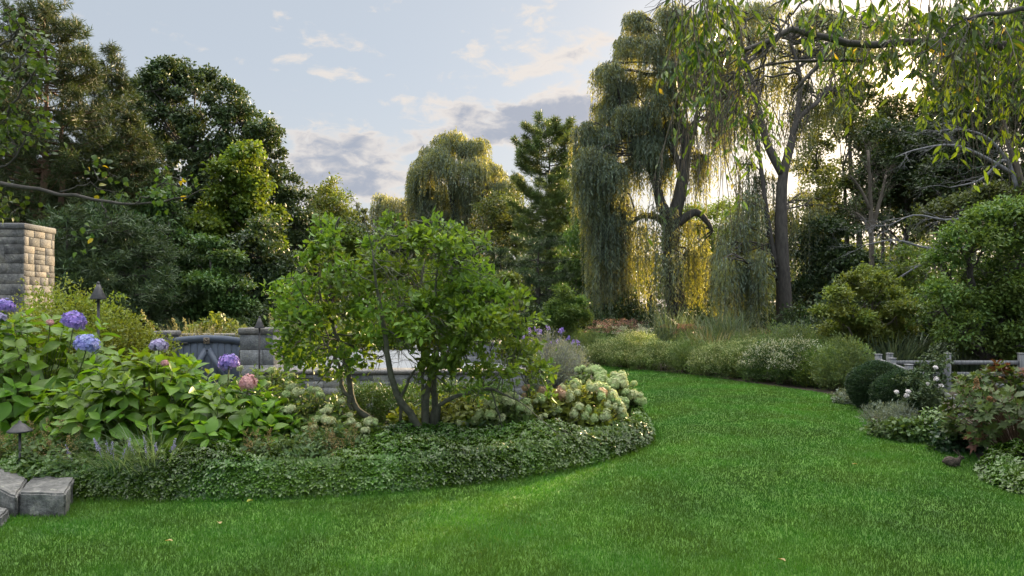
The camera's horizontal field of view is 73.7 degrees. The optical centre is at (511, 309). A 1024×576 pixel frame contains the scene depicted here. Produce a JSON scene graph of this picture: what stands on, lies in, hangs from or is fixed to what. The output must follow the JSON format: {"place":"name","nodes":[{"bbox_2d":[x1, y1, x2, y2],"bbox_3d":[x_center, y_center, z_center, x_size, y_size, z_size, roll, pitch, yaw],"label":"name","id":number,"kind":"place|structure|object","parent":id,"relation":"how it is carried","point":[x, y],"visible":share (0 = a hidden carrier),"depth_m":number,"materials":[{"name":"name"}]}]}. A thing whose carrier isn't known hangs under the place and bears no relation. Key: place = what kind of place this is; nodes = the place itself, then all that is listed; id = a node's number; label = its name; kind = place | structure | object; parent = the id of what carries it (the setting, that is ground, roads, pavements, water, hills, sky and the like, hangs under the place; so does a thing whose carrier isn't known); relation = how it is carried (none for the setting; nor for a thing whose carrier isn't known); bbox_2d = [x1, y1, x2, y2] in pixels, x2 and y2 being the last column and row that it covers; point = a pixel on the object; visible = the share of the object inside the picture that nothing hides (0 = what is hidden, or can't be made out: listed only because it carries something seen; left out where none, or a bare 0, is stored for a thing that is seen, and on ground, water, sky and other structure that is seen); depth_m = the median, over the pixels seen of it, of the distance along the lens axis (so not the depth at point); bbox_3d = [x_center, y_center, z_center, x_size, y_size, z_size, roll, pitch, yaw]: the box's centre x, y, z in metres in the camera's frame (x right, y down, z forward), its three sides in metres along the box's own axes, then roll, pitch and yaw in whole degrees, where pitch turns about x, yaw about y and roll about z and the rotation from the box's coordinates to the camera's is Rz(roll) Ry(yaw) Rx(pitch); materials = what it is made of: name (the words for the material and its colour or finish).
{"place":"outdoors","nodes":[
{"label":"outdoors","id":0,"kind":"place"},
{"bbox_2d":[0,363,1023,575],"bbox_3d":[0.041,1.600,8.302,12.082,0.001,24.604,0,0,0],"label":"lawn","id":1,"kind":"structure","parent":0,"point":[595,523],"depth_m":5.12,"materials":[{"name":"green plant"}]},
{"bbox_2d":[0,468,26,516],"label":"stone slab","id":2,"kind":"structure","parent":1,"relation":"on","point":[12,485],"depth_m":5.40,"materials":[{"name":"stone"}]},
{"bbox_2d":[18,476,73,516],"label":"stone block","id":3,"kind":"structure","parent":1,"relation":"on","point":[46,495],"depth_m":5.30,"materials":[{"name":"stone"}]},
{"bbox_2d":[883,417,935,443],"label":"border plant","id":4,"kind":"object","parent":1,"relation":"on","point":[916,432],"visible":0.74,"depth_m":8.27,"materials":[{"name":"green plant"}]},
{"bbox_2d":[924,420,988,453],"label":"border plant","id":5,"kind":"object","parent":1,"relation":"on","point":[940,441],"visible":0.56,"depth_m":7.65,"materials":[{"name":"green plant"}]},
{"bbox_2d":[974,438,1023,495],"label":"groundcover","id":6,"kind":"object","parent":1,"relation":"on","point":[1000,464],"visible":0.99,"depth_m":6.37,"materials":[{"name":"green plant"}]},
{"bbox_2d":[0,0,1023,310],"label":"sky","id":7,"kind":"structure","parent":0,"point":[357,88],"materials":[{"name":"blue"}]},
{"bbox_2d":[83,313,1013,501],"bbox_3d":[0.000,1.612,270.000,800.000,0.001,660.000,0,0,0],"label":"ground","id":8,"kind":"structure","parent":0,"point":[816,389],"depth_m":14.58,"materials":[{"name":"soil"}]},
{"bbox_2d":[0,223,55,335],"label":"stone chimney","id":9,"kind":"object","parent":8,"relation":"on","point":[27,253],"visible":0.34,"depth_m":12.03,"materials":[{"name":"stone"}]},
{"bbox_2d":[0,298,63,426],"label":"hydrangea bush","id":10,"kind":"object","parent":8,"relation":"on","point":[7,305],"visible":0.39,"depth_m":7.47,"materials":[{"name":"green plant"}]},
{"bbox_2d":[0,0,131,260],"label":"pine tree","id":11,"kind":"object","parent":8,"relation":"on","point":[71,88],"visible":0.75,"depth_m":22.40,"materials":[{"name":"green plant"}]},
{"bbox_2d":[4,416,127,477],"bbox_3d":[-3.922,1.274,6.177,1.188,0.653,0.924,0,0,0],"label":"astilbe clump","id":12,"kind":"object","parent":8,"relation":"on","point":[45,445],"visible":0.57,"depth_m":5.99,"materials":[{"name":"green plant"}]},
{"bbox_2d":[0,308,143,441],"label":"hydrangea bush","id":13,"kind":"object","parent":8,"relation":"on","point":[87,345],"visible":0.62,"depth_m":7.27,"materials":[{"name":"green plant"}]},
{"bbox_2d":[1,272,160,396],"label":"azalea bush","id":14,"kind":"object","parent":8,"relation":"on","point":[84,303],"visible":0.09,"depth_m":9.81,"materials":[{"name":"green plant"}]},
{"bbox_2d":[30,201,132,354],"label":"pine tree","id":15,"kind":"object","parent":8,"relation":"on","point":[64,217],"visible":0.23,"depth_m":16.30,"materials":[{"name":"green plant"}]},
{"bbox_2d":[10,374,160,445],"bbox_3d":[-4.324,1.137,6.976,1.361,0.975,1.403,0,0,0],"label":"hydrangea bush","id":16,"kind":"object","parent":8,"relation":"on","point":[43,398],"visible":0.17,"depth_m":6.70,"materials":[{"name":"green plant"}]},
{"bbox_2d":[0,4,204,257],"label":"overhanging tree","id":17,"kind":"object","parent":8,"relation":"on","point":[12,125],"visible":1,"depth_m":6.00,"materials":[{"name":"green plant"}]},
{"bbox_2d":[51,194,184,345],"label":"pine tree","id":18,"kind":"object","parent":8,"relation":"on","point":[97,217],"visible":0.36,"depth_m":17.10,"materials":[{"name":"green plant"}]},
{"bbox_2d":[49,426,192,475],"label":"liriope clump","id":19,"kind":"object","parent":8,"relation":"on","point":[110,458],"visible":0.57,"depth_m":5.93,"materials":[{"name":"green plant"}]},
{"bbox_2d":[51,39,193,261],"bbox_3d":[-15.209,-4.415,26.633,6.600,12.259,6.652,0,0,0],"label":"pine tree","id":20,"kind":"object","parent":8,"relation":"on","point":[117,77],"visible":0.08,"depth_m":26.22,"materials":[{"name":"green plant"}]},
{"bbox_2d":[68,108,200,323],"bbox_3d":[-13.633,-2.778,24.499,5.264,8.976,5.068,0,0,0],"label":"pine tree","id":21,"kind":"object","parent":8,"relation":"on","point":[144,167],"visible":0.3,"depth_m":24.09,"materials":[{"name":"green plant"}]},
{"bbox_2d":[74,305,196,399],"bbox_3d":[-5.634,0.918,10.109,1.906,1.983,1.670,0,0,0],"label":"azalea bush","id":22,"kind":"object","parent":8,"relation":"on","point":[147,333],"visible":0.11,"depth_m":10.04,"materials":[{"name":"green plant"}]},
{"bbox_2d":[34,338,239,459],"bbox_3d":[-3.700,0.995,6.995,1.874,1.421,1.996,0,0,0],"label":"hydrangea bush","id":23,"kind":"object","parent":8,"relation":"on","point":[129,387],"visible":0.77,"depth_m":6.50,"materials":[{"name":"green plant"}]},
{"bbox_2d":[45,413,242,476],"bbox_3d":[-3.175,1.234,6.123,1.634,0.611,1.488,0,0,0],"label":"liriope clump","id":24,"kind":"object","parent":8,"relation":"on","point":[152,457],"visible":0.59,"depth_m":5.93,"materials":[{"name":"green plant"}]},
{"bbox_2d":[99,180,209,309],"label":"understory tree","id":25,"kind":"object","parent":8,"relation":"on","point":[180,234],"visible":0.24,"depth_m":23.60,"materials":[{"name":"green plant"}]},
{"bbox_2d":[91,214,218,341],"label":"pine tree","id":26,"kind":"object","parent":8,"relation":"on","point":[164,257],"visible":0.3,"depth_m":18.14,"materials":[{"name":"green plant"}]},
{"bbox_2d":[154,330,180,368],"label":"gate pillar","id":27,"kind":"structure","parent":8,"relation":"on","point":[175,333],"depth_m":11.72,"materials":[{"name":"stone"}]},
{"bbox_2d":[169,335,239,397],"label":"garden gate","id":28,"kind":"structure","parent":27,"relation":"attached to","point":[210,349],"depth_m":11.72,"materials":[{"name":"blue wood"}]},
{"bbox_2d":[113,54,288,214],"bbox_3d":[-14.422,-5.202,31.968,8.406,13.924,5.706,0,0,0],"label":"oak tree","id":29,"kind":"object","parent":8,"relation":"on","point":[153,84],"visible":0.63,"depth_m":30.98,"materials":[{"name":"green plant"}]},
{"bbox_2d":[183,311,246,332],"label":"rounded shrub","id":30,"kind":"object","parent":8,"relation":"on","point":[215,319],"visible":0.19,"depth_m":15.85,"materials":[{"name":"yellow plant"}]},
{"bbox_2d":[138,353,294,460],"bbox_3d":[-2.921,1.088,6.888,1.731,1.292,1.718,0,0,0],"label":"hydrangea bush","id":31,"kind":"object","parent":8,"relation":"on","point":[255,407],"visible":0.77,"depth_m":6.52,"materials":[{"name":"green plant"}]},
{"bbox_2d":[168,231,269,330],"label":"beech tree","id":32,"kind":"object","parent":8,"relation":"on","point":[213,280],"visible":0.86,"depth_m":18.73,"materials":[{"name":"green plant"}]},
{"bbox_2d":[176,139,297,330],"bbox_3d":[-10.885,-2.540,26.914,4.659,8.582,4.132,0,0,-17],"label":"maple tree","id":33,"kind":"object","parent":8,"relation":"on","point":[235,167],"visible":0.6,"depth_m":26.01,"materials":[{"name":"green plant"}]},
{"bbox_2d":[218,405,303,447],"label":"hydrangea bush","id":34,"kind":"object","parent":8,"relation":"on","point":[283,424],"visible":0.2,"depth_m":6.56,"materials":[{"name":"green plant"}]},
{"bbox_2d":[238,327,284,396],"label":"gate pillar","id":35,"kind":"structure","parent":8,"relation":"on","point":[248,348],"depth_m":11.49,"materials":[{"name":"stone"}]},
{"bbox_2d":[220,364,313,411],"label":"pale hydrangea","id":36,"kind":"object","parent":8,"relation":"on","point":[274,373],"visible":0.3,"depth_m":8.22,"materials":[{"name":"green plant"}]},
{"bbox_2d":[222,212,315,327],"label":"understory tree","id":37,"kind":"object","parent":8,"relation":"on","point":[268,263],"visible":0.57,"depth_m":23.34,"materials":[{"name":"green plant"}]},
{"bbox_2d":[234,421,333,464],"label":"astilbe clump","id":38,"kind":"object","parent":8,"relation":"on","point":[252,446],"visible":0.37,"depth_m":6.18,"materials":[{"name":"green plant"}]},
{"bbox_2d":[263,157,320,268],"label":"oak tree","id":39,"kind":"object","parent":8,"relation":"on","point":[290,196],"visible":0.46,"depth_m":32.49,"materials":[{"name":"green plant"}]},
{"bbox_2d":[257,427,359,457],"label":"astilbe clump","id":40,"kind":"object","parent":8,"relation":"on","point":[306,436],"visible":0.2,"depth_m":6.45,"materials":[{"name":"green plant"}]},
{"bbox_2d":[261,382,357,438],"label":"pale hydrangea","id":41,"kind":"object","parent":8,"relation":"on","point":[327,407],"visible":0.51,"depth_m":7.09,"materials":[{"name":"green plant"}]},
{"bbox_2d":[283,418,368,457],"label":"astilbe clump","id":42,"kind":"object","parent":8,"relation":"on","point":[338,434],"visible":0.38,"depth_m":6.46,"materials":[{"name":"green plant"}]},
{"bbox_2d":[0,404,655,502],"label":"groundcover","id":43,"kind":"object","parent":8,"relation":"on","point":[420,458],"visible":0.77,"depth_m":6.08,"materials":[{"name":"green plant"}]},
{"bbox_2d":[305,172,370,303],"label":"birch tree","id":44,"kind":"object","parent":8,"relation":"on","point":[324,203],"visible":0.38,"depth_m":45.50,"materials":[{"name":"green plant"}]},
{"bbox_2d":[316,217,380,299],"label":"deciduous tree","id":45,"kind":"object","parent":8,"relation":"on","point":[348,241],"visible":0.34,"depth_m":35.37,"materials":[{"name":"green plant"}]},
{"bbox_2d":[328,378,431,425],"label":"clipped hedge","id":46,"kind":"object","parent":8,"relation":"on","point":[384,395],"visible":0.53,"depth_m":8.94,"materials":[{"name":"green plant"}]},
{"bbox_2d":[259,368,526,411],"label":"garden wall","id":47,"kind":"structure","parent":8,"relation":"on","point":[331,386],"depth_m":10.71,"materials":[{"name":"stone"}]},
{"bbox_2d":[368,192,428,313],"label":"willow tree","id":48,"kind":"object","parent":8,"relation":"on","point":[385,202],"visible":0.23,"depth_m":55.45,"materials":[{"name":"green plant"}]},
{"bbox_2d":[287,345,521,367],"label":"terrace","id":49,"kind":"structure","parent":8,"relation":"on","point":[402,363],"depth_m":13.79,"materials":[{"name":"grey stone"}]},
{"bbox_2d":[259,188,604,453],"bbox_3d":[-1.050,0.229,7.704,4.019,3.030,2.582,0,0,0],"label":"multi stemmed tree","id":50,"kind":"object","parent":8,"relation":"on","point":[462,304],"visible":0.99,"depth_m":7.43,"materials":[{"name":"green plant"}]},
{"bbox_2d":[419,388,492,433],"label":"pale hydrangea","id":51,"kind":"object","parent":8,"relation":"on","point":[451,412],"visible":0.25,"depth_m":8.16,"materials":[{"name":"green plant"}]},
{"bbox_2d":[404,129,524,275],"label":"willow tree","id":52,"kind":"object","parent":8,"relation":"on","point":[431,168],"visible":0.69,"depth_m":49.00,"materials":[{"name":"green plant"}]},
{"bbox_2d":[461,188,532,262],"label":"deciduous tree","id":53,"kind":"object","parent":8,"relation":"on","point":[492,215],"visible":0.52,"depth_m":43.28,"materials":[{"name":"green plant"}]},
{"bbox_2d":[470,391,542,439],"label":"pale hydrangea","id":54,"kind":"object","parent":8,"relation":"on","point":[512,407],"visible":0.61,"depth_m":7.82,"materials":[{"name":"green plant"}]},
{"bbox_2d":[504,108,584,297],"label":"white pine","id":55,"kind":"object","parent":8,"relation":"on","point":[555,132],"visible":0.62,"depth_m":37.07,"materials":[{"name":"green plant"}]},
{"bbox_2d":[499,226,591,331],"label":"layered pine","id":56,"kind":"object","parent":8,"relation":"on","point":[534,278],"visible":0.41,"depth_m":28.43,"materials":[{"name":"green plant"}]},
{"bbox_2d":[520,384,575,435],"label":"pale hydrangea","id":57,"kind":"object","parent":8,"relation":"on","point":[542,405],"visible":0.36,"depth_m":8.03,"materials":[{"name":"green plant"}]},
{"bbox_2d":[519,325,584,388],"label":"blue mist shrub","id":58,"kind":"object","parent":8,"relation":"on","point":[562,374],"visible":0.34,"depth_m":13.43,"materials":[{"name":"grey plant"}]},
{"bbox_2d":[534,283,594,338],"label":"tree","id":59,"kind":"object","parent":8,"relation":"on","point":[566,311],"visible":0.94,"depth_m":21.28,"materials":[{"name":"green plant"}]},
{"bbox_2d":[547,378,628,432],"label":"pale hydrangea","id":60,"kind":"object","parent":8,"relation":"on","point":[598,404],"visible":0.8,"depth_m":8.02,"materials":[{"name":"green plant"}]},
{"bbox_2d":[548,199,644,322],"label":"cypress tree","id":61,"kind":"object","parent":8,"relation":"on","point":[573,243],"visible":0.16,"depth_m":31.43,"materials":[{"name":"green plant"}]},
{"bbox_2d":[214,189,1017,318],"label":"distant wood","id":62,"kind":"object","parent":8,"relation":"on","point":[929,239],"visible":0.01,"depth_m":62.57,"materials":[{"name":"green plant"}]},
{"bbox_2d":[592,370,646,414],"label":"pale hydrangea","id":63,"kind":"object","parent":8,"relation":"on","point":[628,394],"visible":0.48,"depth_m":9.21,"materials":[{"name":"green plant"}]},
{"bbox_2d":[594,290,652,339],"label":"undergrowth shrub","id":64,"kind":"object","parent":8,"relation":"on","point":[625,314],"visible":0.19,"depth_m":26.24,"materials":[{"name":"green plant"}]},
{"bbox_2d":[599,327,665,368],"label":"border plant","id":65,"kind":"object","parent":8,"relation":"on","point":[615,348],"visible":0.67,"depth_m":18.61,"materials":[{"name":"green plant"}]},
{"bbox_2d":[566,0,742,334],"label":"willow tree","id":66,"kind":"object","parent":8,"relation":"on","point":[605,214],"visible":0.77,"depth_m":26.48,"materials":[{"name":"green plant"}]},
{"bbox_2d":[624,337,685,370],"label":"border plant","id":67,"kind":"object","parent":8,"relation":"on","point":[653,349],"visible":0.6,"depth_m":17.97,"materials":[{"name":"green plant"}]},
{"bbox_2d":[637,302,705,343],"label":"reed clump","id":68,"kind":"object","parent":8,"relation":"on","point":[667,324],"visible":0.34,"depth_m":22.09,"materials":[{"name":"green plant"}]},
{"bbox_2d":[664,335,714,373],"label":"border plant","id":69,"kind":"object","parent":8,"relation":"on","point":[678,359],"visible":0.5,"depth_m":17.27,"materials":[{"name":"green plant"}]},
{"bbox_2d":[680,338,746,376],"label":"border plant","id":70,"kind":"object","parent":8,"relation":"on","point":[706,352],"visible":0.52,"depth_m":16.42,"materials":[{"name":"green plant"}]},
{"bbox_2d":[679,195,752,315],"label":"deciduous tree","id":71,"kind":"object","parent":8,"relation":"on","point":[715,217],"visible":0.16,"depth_m":43.36,"materials":[{"name":"green plant"}]},
{"bbox_2d":[709,332,779,379],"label":"border plant","id":72,"kind":"object","parent":8,"relation":"on","point":[736,351],"visible":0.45,"depth_m":15.87,"materials":[{"name":"green plant"}]},
{"bbox_2d":[736,332,801,382],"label":"border plant","id":73,"kind":"object","parent":8,"relation":"on","point":[760,352],"visible":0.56,"depth_m":15.04,"materials":[{"name":"green plant"}]},
{"bbox_2d":[758,298,812,338],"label":"undergrowth shrub","id":74,"kind":"object","parent":8,"relation":"on","point":[793,318],"visible":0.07,"depth_m":21.46,"materials":[{"name":"green plant"}]},
{"bbox_2d":[692,0,895,340],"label":"willow tree","id":75,"kind":"object","parent":8,"relation":"on","point":[729,266],"visible":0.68,"depth_m":24.12,"materials":[{"name":"green plant"}]},
{"bbox_2d":[762,329,825,385],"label":"border plant","id":76,"kind":"object","parent":8,"relation":"on","point":[791,347],"visible":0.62,"depth_m":14.44,"materials":[{"name":"green plant"}]},
{"bbox_2d":[758,319,830,350],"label":"border plant","id":77,"kind":"object","parent":8,"relation":"on","point":[805,332],"visible":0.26,"depth_m":17.32,"materials":[{"name":"green plant"}]},
{"bbox_2d":[783,342,846,387],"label":"border plant","id":78,"kind":"object","parent":8,"relation":"on","point":[808,370],"visible":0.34,"depth_m":14.09,"materials":[{"name":"green plant"}]},
{"bbox_2d":[787,106,853,238],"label":"deciduous tree","id":79,"kind":"object","parent":8,"relation":"on","point":[815,166],"visible":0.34,"depth_m":41.13,"materials":[{"name":"green plant"}]},
{"bbox_2d":[768,213,885,319],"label":"bushy tree","id":80,"kind":"object","parent":8,"relation":"on","point":[837,262],"visible":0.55,"depth_m":24.73,"materials":[{"name":"green plant"}]},
{"bbox_2d":[640,0,1023,245],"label":"cherry tree","id":81,"kind":"object","parent":8,"relation":"on","point":[971,40],"visible":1,"depth_m":4.14,"materials":[{"name":"green plant"}]},
{"bbox_2d":[795,272,886,352],"bbox_3d":[9.052,0.495,18.845,2.775,3.122,4.557,0,0,25],"label":"undergrowth shrub","id":82,"kind":"object","parent":8,"relation":"on","point":[814,320],"visible":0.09,"depth_m":18.61,"materials":[{"name":"green plant"}]},
{"bbox_2d":[807,330,875,390],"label":"border plant","id":83,"kind":"object","parent":8,"relation":"on","point":[851,357],"visible":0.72,"depth_m":13.45,"materials":[{"name":"green plant"}]},
{"bbox_2d":[789,85,897,243],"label":"deciduous tree","id":84,"kind":"object","parent":8,"relation":"on","point":[841,183],"visible":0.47,"depth_m":32.70,"materials":[{"name":"green plant"}]},
{"bbox_2d":[825,122,900,267],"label":"tree","id":85,"kind":"object","parent":8,"relation":"on","point":[870,204],"visible":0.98,"depth_m":21.96,"materials":[{"name":"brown plant"}]},
{"bbox_2d":[804,259,924,354],"bbox_3d":[8.152,0.252,15.803,3.001,2.931,1.997,0,0,0],"label":"bush","id":86,"kind":"object","parent":8,"relation":"on","point":[861,323],"visible":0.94,"depth_m":15.51,"materials":[{"name":"green plant"}]},
{"bbox_2d":[825,11,916,249],"bbox_3d":[19.317,-7.114,36.874,4.717,17.684,4.251,0,0,32],"label":"deciduous tree","id":87,"kind":"object","parent":8,"relation":"on","point":[893,109],"visible":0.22,"depth_m":36.25,"materials":[{"name":"green plant"}]},
{"bbox_2d":[844,360,903,410],"bbox_3d":[5.907,1.213,10.995,1.019,0.841,1.006,0,0,0],"label":"boxwood ball","id":88,"kind":"object","parent":8,"relation":"on","point":[860,379],"visible":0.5,"depth_m":10.84,"materials":[{"name":"green plant"}]},
{"bbox_2d":[842,327,931,368],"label":"reed clump","id":89,"kind":"object","parent":8,"relation":"on","point":[903,356],"visible":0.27,"depth_m":14.91,"materials":[{"name":"green plant"}]},
{"bbox_2d":[855,398,922,428],"bbox_3d":[5.125,1.442,9.213,0.928,0.537,0.589,0,0,-23],"label":"lavender mound","id":90,"kind":"object","parent":8,"relation":"on","point":[885,413],"visible":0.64,"depth_m":9.16,"materials":[{"name":"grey plant"}]},
{"bbox_2d":[858,240,940,318],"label":"bushy tree","id":91,"kind":"object","parent":8,"relation":"on","point":[910,277],"visible":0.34,"depth_m":21.21,"materials":[{"name":"green plant"}]},
{"bbox_2d":[828,111,974,261],"bbox_3d":[17.583,-3.762,30.955,6.292,11.010,5.788,0,0,0],"label":"deciduous tree","id":92,"kind":"object","parent":8,"relation":"on","point":[881,158],"visible":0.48,"depth_m":30.42,"materials":[{"name":"green plant"}]},
{"bbox_2d":[868,369,940,416],"bbox_3d":[5.779,1.248,10.049,0.979,0.771,0.977,0,0,0],"label":"boxwood ball","id":93,"kind":"object","parent":8,"relation":"on","point":[883,387],"visible":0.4,"depth_m":9.85,"materials":[{"name":"green plant"}]},
{"bbox_2d":[869,327,958,371],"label":"reed clump","id":94,"kind":"object","parent":8,"relation":"on","point":[925,347],"visible":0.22,"depth_m":15.18,"materials":[{"name":"green plant"}]},
{"bbox_2d":[892,342,953,418],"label":"rose bush","id":95,"kind":"object","parent":8,"relation":"on","point":[931,383],"visible":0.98,"depth_m":9.36,"materials":[{"name":"green plant"}]},
{"bbox_2d":[825,65,1023,299],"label":"tree","id":96,"kind":"object","parent":8,"relation":"on","point":[1014,166],"visible":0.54,"depth_m":17.48,"materials":[{"name":"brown plant"}]},
{"bbox_2d":[898,9,990,302],"bbox_3d":[22.816,-6.971,35.933,4.894,17.563,5.432,0,0,0],"label":"deciduous tree","id":97,"kind":"object","parent":8,"relation":"on","point":[911,111],"visible":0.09,"depth_m":35.85,"materials":[{"name":"green plant"}]},
{"bbox_2d":[885,353,1023,393],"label":"wooden fence","id":98,"kind":"object","parent":8,"relation":"on","point":[1019,362],"visible":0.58,"depth_m":12.98,"materials":[{"name":"grey wood"}]},
{"bbox_2d":[900,8,1023,286],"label":"deciduous tree","id":99,"kind":"object","parent":8,"relation":"on","point":[941,169],"visible":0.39,"depth_m":26.60,"materials":[{"name":"green plant"}]},
{"bbox_2d":[921,336,1002,382],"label":"reed clump","id":100,"kind":"object","parent":8,"relation":"on","point":[963,368],"visible":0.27,"depth_m":15.13,"materials":[{"name":"green plant"}]},
{"bbox_2d":[902,189,1023,383],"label":"maple tree","id":101,"kind":"object","parent":8,"relation":"on","point":[982,312],"visible":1,"depth_m":14.04,"materials":[{"name":"green plant"}]},
{"bbox_2d":[903,173,1023,258],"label":"understory tree","id":102,"kind":"object","parent":8,"relation":"on","point":[951,203],"visible":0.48,"depth_m":18.70,"materials":[{"name":"green plant"}]},
{"bbox_2d":[935,359,1023,453],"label":"oakleaf hydrangea","id":103,"kind":"object","parent":8,"relation":"on","point":[995,418],"visible":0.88,"depth_m":7.14,"materials":[{"name":"green plant"}]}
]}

